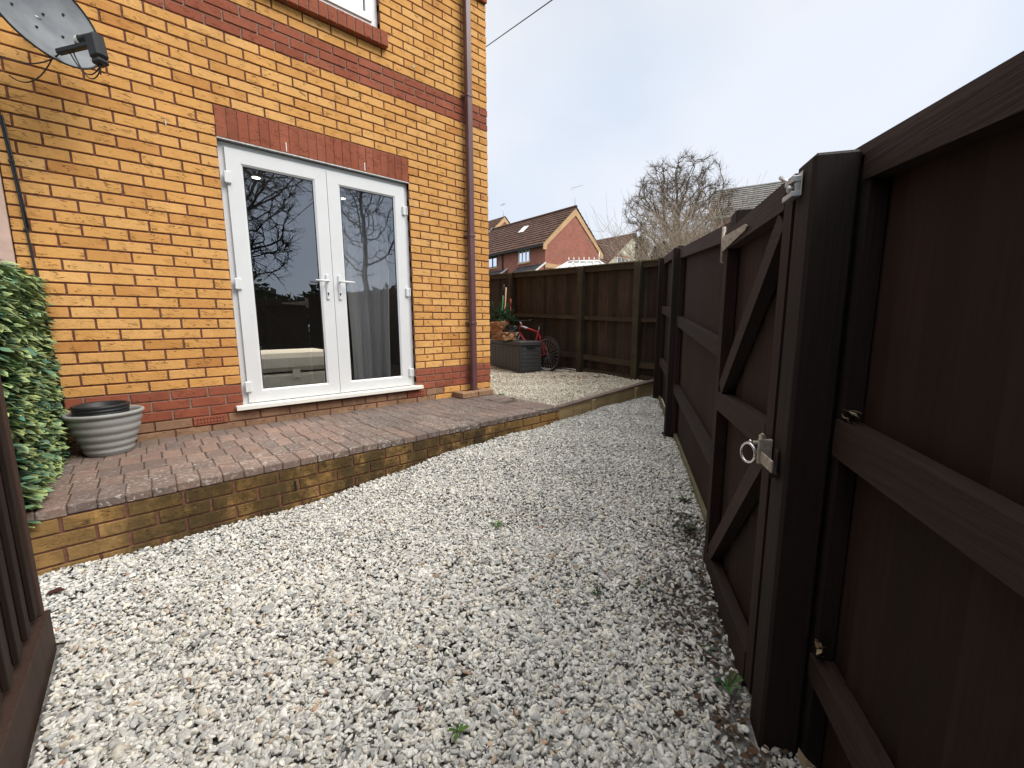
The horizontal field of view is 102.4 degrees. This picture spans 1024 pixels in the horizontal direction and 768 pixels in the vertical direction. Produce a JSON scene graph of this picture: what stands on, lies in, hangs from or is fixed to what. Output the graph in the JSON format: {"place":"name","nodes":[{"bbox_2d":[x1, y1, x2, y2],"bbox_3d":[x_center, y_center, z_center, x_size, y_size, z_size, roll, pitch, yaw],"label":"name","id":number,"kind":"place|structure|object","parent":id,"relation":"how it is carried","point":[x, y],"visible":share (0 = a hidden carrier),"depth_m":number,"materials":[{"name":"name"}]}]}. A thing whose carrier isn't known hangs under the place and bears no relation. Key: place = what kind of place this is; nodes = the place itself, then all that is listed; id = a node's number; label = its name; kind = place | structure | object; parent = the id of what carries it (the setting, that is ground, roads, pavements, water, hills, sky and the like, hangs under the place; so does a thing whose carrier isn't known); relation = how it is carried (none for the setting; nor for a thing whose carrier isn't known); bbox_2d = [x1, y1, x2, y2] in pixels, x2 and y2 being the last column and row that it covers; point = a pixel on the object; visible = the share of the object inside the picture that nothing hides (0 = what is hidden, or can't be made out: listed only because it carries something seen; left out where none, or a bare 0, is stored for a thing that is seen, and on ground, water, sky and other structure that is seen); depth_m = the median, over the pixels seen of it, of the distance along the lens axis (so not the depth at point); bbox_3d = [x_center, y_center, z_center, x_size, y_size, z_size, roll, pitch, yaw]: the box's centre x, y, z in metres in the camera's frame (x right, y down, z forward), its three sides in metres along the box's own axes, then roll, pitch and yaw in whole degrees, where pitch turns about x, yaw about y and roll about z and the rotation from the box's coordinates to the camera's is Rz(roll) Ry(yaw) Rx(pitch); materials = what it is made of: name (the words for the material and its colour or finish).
{"place":"outdoors","nodes":[
{"label":"outdoors","id":0,"kind":"place"},
{"bbox_2d":[26,394,558,522],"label":"patio","id":1,"kind":"structure","parent":0,"point":[151,468],"depth_m":2.79,"materials":[{"name":"brown brick"}]},
{"bbox_2d":[0,259,76,527],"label":"leaf screen","id":2,"kind":"object","parent":1,"relation":"on","point":[42,443],"visible":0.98,"depth_m":2.00,"materials":[{"name":"green plant"}]},
{"bbox_2d":[60,405,144,457],"bbox_3d":[-2.645,0.311,2.689,0.394,0.281,0.394,-8,11,-41],"label":"plant pot","id":3,"kind":"object","parent":1,"relation":"on","point":[105,435],"visible":0.93,"depth_m":2.58,"materials":[{"name":"grey plastic"}]},
{"bbox_2d":[70,400,129,416],"bbox_3d":[-2.668,0.188,2.678,0.278,0.120,0.278,-8,11,-41],"label":"pot","id":4,"kind":"object","parent":3,"relation":"in","point":[98,408],"visible":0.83,"depth_m":2.62,"materials":[{"name":"black plastic"}]},
{"bbox_2d":[453,388,492,398],"bbox_3d":[-0.450,0.103,4.780,0.440,0.062,0.211,-8,11,-41],"label":"gully surround","id":5,"kind":"object","parent":1,"relation":"on","point":[474,393],"visible":0.98,"depth_m":4.69,"materials":[{"name":"brick"}]},
{"bbox_2d":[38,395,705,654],"bbox_3d":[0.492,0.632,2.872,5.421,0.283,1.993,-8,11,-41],"label":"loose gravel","id":6,"kind":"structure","parent":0,"point":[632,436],"depth_m":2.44,"materials":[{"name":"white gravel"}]},
{"bbox_2d":[45,587,65,595],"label":"dead leaf","id":7,"kind":"object","parent":6,"relation":"on","point":[55,590],"visible":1,"depth_m":1.77,"materials":[{"name":"brown plant"}]},
{"bbox_2d":[489,521,502,528],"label":"weed","id":8,"kind":"object","parent":6,"relation":"on","point":[492,523],"visible":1,"depth_m":2.29,"materials":[{"name":"green plant"}]},
{"bbox_2d":[678,496,692,501],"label":"weed","id":9,"kind":"object","parent":6,"relation":"on","point":[683,499],"visible":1,"depth_m":2.58,"materials":[{"name":"green plant"}]},
{"bbox_2d":[680,523,698,531],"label":"weed","id":10,"kind":"object","parent":6,"relation":"on","point":[688,528],"visible":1,"depth_m":2.27,"materials":[{"name":"green plant"}]},
{"bbox_2d":[27,397,812,767],"bbox_3d":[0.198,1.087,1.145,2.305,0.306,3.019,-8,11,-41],"label":"loose gravel","id":11,"kind":"structure","parent":0,"point":[122,747],"depth_m":1.42,"materials":[{"name":"white gravel"}]},
{"bbox_2d":[0,376,56,767],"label":"slatted screen","id":12,"kind":"object","parent":11,"relation":"on","point":[28,648],"visible":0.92,"depth_m":1.28,"materials":[{"name":"brown wood"}]},
{"bbox_2d":[29,411,558,579],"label":"retaining wall","id":13,"kind":"structure","parent":11,"relation":"on","point":[70,540],"depth_m":2.31,"materials":[{"name":"brick"}]},
{"bbox_2d":[447,724,468,741],"bbox_3d":[-0.159,1.017,1.210,0.039,0.019,0.061,6,11,38],"label":"weed","id":14,"kind":"object","parent":11,"relation":"on","point":[461,729],"visible":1,"depth_m":1.21,"materials":[{"name":"green plant"}]},
{"bbox_2d":[592,586,600,594],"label":"weed","id":15,"kind":"object","parent":11,"relation":"on","point":[597,590],"visible":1,"depth_m":1.79,"materials":[{"name":"green plant"}]},
{"bbox_2d":[556,379,652,420],"bbox_3d":[1.180,0.212,4.797,1.917,0.364,0.095,-8,11,-41],"label":"sleeper edging","id":16,"kind":"object","parent":11,"relation":"on","point":[581,406],"visible":0.42,"depth_m":4.66,"materials":[{"name":"brown wood"}]},
{"bbox_2d":[599,429,788,767],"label":"leaf litter","id":17,"kind":"object","parent":11,"relation":"on","point":[753,750],"visible":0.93,"depth_m":1.44,"materials":[{"name":"brown plant"}]},
{"bbox_2d":[653,208,753,527],"bbox_3d":[1.474,-0.311,3.688,0.129,2.077,3.736,2,9,14],"label":"fence section","id":18,"kind":"object","parent":11,"relation":"on","point":[690,277],"visible":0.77,"depth_m":3.03,"materials":[{"name":"brown paint"}]},
{"bbox_2d":[703,173,797,694],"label":"garden gate","id":19,"kind":"structure","parent":18,"relation":"attached to","point":[756,250],"depth_m":1.51,"materials":[{"name":"brown paint"}]},
{"bbox_2d":[696,641,717,653],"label":"weed","id":20,"kind":"object","parent":11,"relation":"on","point":[709,645],"visible":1,"depth_m":1.52,"materials":[{"name":"green plant"}]},
{"bbox_2d":[715,669,742,692],"bbox_3d":[0.727,0.993,1.372,0.086,0.041,0.079,-8,11,-41],"label":"weed","id":21,"kind":"object","parent":11,"relation":"on","point":[732,680],"visible":1,"depth_m":1.38,"materials":[{"name":"green plant"}]},
{"bbox_2d":[796,748,815,767],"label":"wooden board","id":22,"kind":"object","parent":11,"relation":"on","point":[804,761],"visible":1,"depth_m":1.10,"materials":[{"name":"beige wood"}]},
{"bbox_2d":[750,51,1023,767],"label":"fence section","id":23,"kind":"object","parent":11,"relation":"on","point":[893,576],"visible":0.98,"depth_m":0.85,"materials":[{"name":"brown paint"}]},
{"bbox_2d":[814,639,823,657],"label":"dead leaf","id":24,"kind":"object","parent":23,"relation":"on","point":[818,644],"visible":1,"depth_m":1.10,"materials":[{"name":"beige plant"}]},
{"bbox_2d":[842,409,859,424],"bbox_3d":[0.826,0.087,1.007,0.030,0.051,0.046,1,8,6],"label":"dead leaf","id":25,"kind":"object","parent":23,"relation":"on","point":[852,413],"visible":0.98,"depth_m":1.00,"materials":[{"name":"plant"}]},
{"bbox_2d":[490,365,644,405],"bbox_3d":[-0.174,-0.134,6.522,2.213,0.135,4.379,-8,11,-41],"label":"loose gravel","id":26,"kind":"structure","parent":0,"point":[561,391],"depth_m":5.53,"materials":[{"name":"beige gravel"}]},
{"bbox_2d":[501,284,504,320],"bbox_3d":[-0.190,-1.127,7.794,0.122,1.481,0.030,1,8,10],"label":"garden tool","id":27,"kind":"object","parent":26,"relation":"on","point":[503,297],"visible":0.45,"depth_m":7.71,"materials":[{"name":"green plastic"}]},
{"bbox_2d":[504,287,506,320],"bbox_3d":[-0.145,-1.088,7.733,0.112,1.422,0.026,-3,9,-21],"label":"broom handle","id":28,"kind":"object","parent":26,"relation":"on","point":[505,298],"visible":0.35,"depth_m":7.66,"materials":[{"name":"brown wood"}]},
{"bbox_2d":[489,339,541,372],"bbox_3d":[-0.004,-0.529,7.347,0.422,0.515,1.434,-4,9,-26],"label":"storage box","id":29,"kind":"object","parent":26,"relation":"on","point":[520,356],"visible":0.92,"depth_m":6.80,"materials":[{"name":"plastic"}]},
{"bbox_2d":[490,332,517,340],"bbox_3d":[-0.145,-0.834,7.119,0.299,0.143,0.664,-4,9,-25],"label":"paper bag","id":30,"kind":"object","parent":29,"relation":"on","point":[504,336],"visible":0.92,"depth_m":6.90,"materials":[{"name":"brown paper"}]},
{"bbox_2d":[489,321,509,333],"bbox_3d":[-0.229,-0.990,7.203,0.232,0.242,0.484,-8,11,-41],"label":"paper bag","id":31,"kind":"object","parent":30,"relation":"on","point":[498,326],"visible":0.69,"depth_m":7.08,"materials":[{"name":"brown paper"}]},
{"bbox_2d":[489,301,517,328],"bbox_3d":[-0.161,-1.174,7.186,0.461,0.572,0.686,-3,9,-16],"label":"shrub","id":32,"kind":"object","parent":30,"relation":"on","point":[501,312],"visible":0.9,"depth_m":7.18,"materials":[{"name":"green plant"}]},
{"bbox_2d":[505,324,516,332],"bbox_3d":[-0.017,-0.907,7.031,0.181,0.235,0.196,4,9,27],"label":"rubbish bag","id":33,"kind":"object","parent":30,"relation":"on","point":[510,328],"visible":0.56,"depth_m":6.97,"materials":[{"name":"black plastic"}]},
{"bbox_2d":[510,319,560,371],"bbox_3d":[0.296,-0.680,7.169,1.459,0.885,0.547,5,10,32],"label":"bicycle","id":34,"kind":"object","parent":26,"relation":"on","point":[542,339],"visible":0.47,"depth_m":6.84,"materials":[{"name":"red metal"}]},
{"bbox_2d":[489,259,658,380],"bbox_3d":[0.386,-1.131,7.436,0.135,2.026,5.380,-6,10,-36],"label":"back fence","id":35,"kind":"object","parent":26,"relation":"on","point":[599,318],"visible":0.55,"depth_m":6.35,"materials":[{"name":"brown wood"}]},
{"bbox_2d":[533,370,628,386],"bbox_3d":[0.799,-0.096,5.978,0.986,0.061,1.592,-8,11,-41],"label":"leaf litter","id":36,"kind":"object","parent":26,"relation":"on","point":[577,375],"visible":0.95,"depth_m":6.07,"materials":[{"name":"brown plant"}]},
{"bbox_2d":[634,232,649,260],"bbox_3d":[8.760,-8.388,27.794,1.073,3.809,1.091,-2,9,-13],"label":"ivy bush","id":37,"kind":"object","parent":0,"point":[637,253],"visible":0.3,"depth_m":27.54,"materials":[{"name":"green plant"}]},
{"bbox_2d":[485,0,1023,256],"label":"sky","id":38,"kind":"structure","parent":0,"point":[584,93],"materials":[{"name":"white"}]},
{"label":"ground","id":39,"kind":"structure","parent":0,"visible":0},
{"bbox_2d":[0,167,17,267],"bbox_3d":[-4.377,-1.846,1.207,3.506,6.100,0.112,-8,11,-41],"label":"neighbour house","id":40,"kind":"structure","parent":39,"relation":"on","point":[7,251],"depth_m":2.46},
{"bbox_2d":[0,0,490,450],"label":"brick house","id":41,"kind":"structure","parent":39,"relation":"on","point":[186,170],"depth_m":3.25,"materials":[{"name":"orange brick"}]},
{"bbox_2d":[0,112,64,408],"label":"wall cable","id":42,"kind":"object","parent":41,"relation":"attached to","point":[26,229],"depth_m":2.48,"materials":[{"name":"black plastic"}]},
{"bbox_2d":[0,0,108,82],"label":"satellite dish","id":43,"kind":"object","parent":41,"relation":"attached to","point":[63,32],"visible":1,"depth_m":2.24,"materials":[{"name":"metal"}]},
{"bbox_2d":[261,348,325,387],"bbox_3d":[-2.656,-0.140,4.168,1.540,0.355,0.875,-8,11,-41],"label":"sofa","id":44,"kind":"object","parent":41,"relation":"in","point":[283,367],"visible":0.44,"depth_m":4.07,"materials":[{"name":"beige fabric"}]},
{"bbox_2d":[217,140,423,410],"bbox_3d":[-1.637,-0.899,3.767,1.685,2.070,0.170,-8,11,-41],"label":"door","id":45,"kind":"structure","parent":41,"relation":"in","point":[326,182],"depth_m":3.68,"materials":[{"name":"white plastic"}]},
{"bbox_2d":[275,0,387,49],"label":"window","id":46,"kind":"structure","parent":41,"relation":"in","point":[342,15],"depth_m":3.58,"materials":[{"name":"white plastic"}]},
{"bbox_2d":[340,188,390,378],"bbox_3d":[-1.459,-0.962,4.200,0.460,1.950,0.092,-8,11,-41],"label":"curtain","id":47,"kind":"object","parent":41,"relation":"hanging from","point":[364,223],"visible":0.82,"depth_m":4.19,"materials":[{"name":"grey fabric"}]},
{"bbox_2d":[460,0,476,390],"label":"drainpipe","id":48,"kind":"object","parent":41,"relation":"attached to","point":[467,97],"visible":0.94,"depth_m":4.50,"materials":[{"name":"brown plastic"}]},
{"bbox_2d":[486,0,551,46],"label":"overhead cable","id":49,"kind":"object","parent":41,"relation":"attached to","point":[520,22],"visible":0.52,"depth_m":5.00,"materials":[{"name":"black plastic"}]},
{"bbox_2d":[488,216,509,233],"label":"terrace house","id":50,"kind":"structure","parent":39,"relation":"on","point":[498,222],"depth_m":34.12,"materials":[{"name":"red brick"}]},
{"bbox_2d":[488,205,604,274],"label":"terrace house","id":51,"kind":"structure","parent":39,"relation":"on","point":[552,240],"depth_m":27.45,"materials":[{"name":"red brick"}]},
{"bbox_2d":[488,256,497,269],"bbox_3d":[-1.405,-8.707,29.478,0.100,0.910,1.210,-8,11,-41],"label":"window","id":52,"kind":"structure","parent":51,"relation":"in","point":[492,261],"depth_m":29.44,"materials":[{"name":"plastic"}]},
{"bbox_2d":[517,249,530,264],"bbox_3d":[0.780,-8.361,27.030,0.100,0.910,1.210,-8,11,-41],"label":"window","id":53,"kind":"structure","parent":51,"relation":"in","point":[523,256],"depth_m":27.04,"materials":[{"name":"white paint"}]},
{"bbox_2d":[557,252,604,267],"bbox_3d":[2.787,-2.668,15.168,3.101,4.300,2.934,5,10,34],"label":"conservatory","id":54,"kind":"object","parent":39,"relation":"on","point":[584,262],"visible":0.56,"depth_m":14.99,"materials":[{"name":"white paint"}]},
{"bbox_2d":[597,233,638,263],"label":"rendered house","id":55,"kind":"structure","parent":39,"relation":"on","point":[609,259],"depth_m":47.42,"materials":[{"name":"brown tile"}]},
{"bbox_2d":[616,255,628,261],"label":"window","id":56,"kind":"structure","parent":55,"relation":"in","point":[616,255],"depth_m":46.82,"materials":[{"name":"white paint"}]},
{"bbox_2d":[651,240,670,258],"bbox_3d":[4.819,-3.373,13.339,0.733,2.534,0.748,-8,11,-41],"label":"ivy bush","id":57,"kind":"object","parent":39,"relation":"on","point":[653,253],"visible":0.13,"depth_m":13.12,"materials":[{"name":"green plant"}]},
{"bbox_2d":[547,164,781,268],"bbox_3d":[6.044,-4.281,13.369,7.409,5.093,8.936,-8,11,-41],"label":"bare shrub","id":58,"kind":"object","parent":39,"relation":"on","point":[685,231],"visible":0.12,"depth_m":13.15,"materials":[{"name":"brown plant"}]},
{"bbox_2d":[622,146,740,250],"bbox_3d":[8.690,-7.772,21.517,5.848,8.117,6.229,2,9,12],"label":"bare tree","id":59,"kind":"object","parent":39,"relation":"on","point":[675,182],"visible":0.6,"depth_m":20.46,"materials":[{"name":"grey plant"}]},
{"bbox_2d":[609,173,769,260],"bbox_3d":[5.123,-3.554,11.745,6.522,4.131,5.641,-8,11,-41],"label":"bare shrub","id":60,"kind":"object","parent":39,"relation":"on","point":[670,241],"visible":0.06,"depth_m":11.56,"materials":[{"name":"brown plant"}]},
{"bbox_2d":[709,181,782,228],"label":"brick house","id":61,"kind":"structure","parent":39,"relation":"on","point":[765,188],"depth_m":21.81,"materials":[{"name":"grey tile"}]}
]}

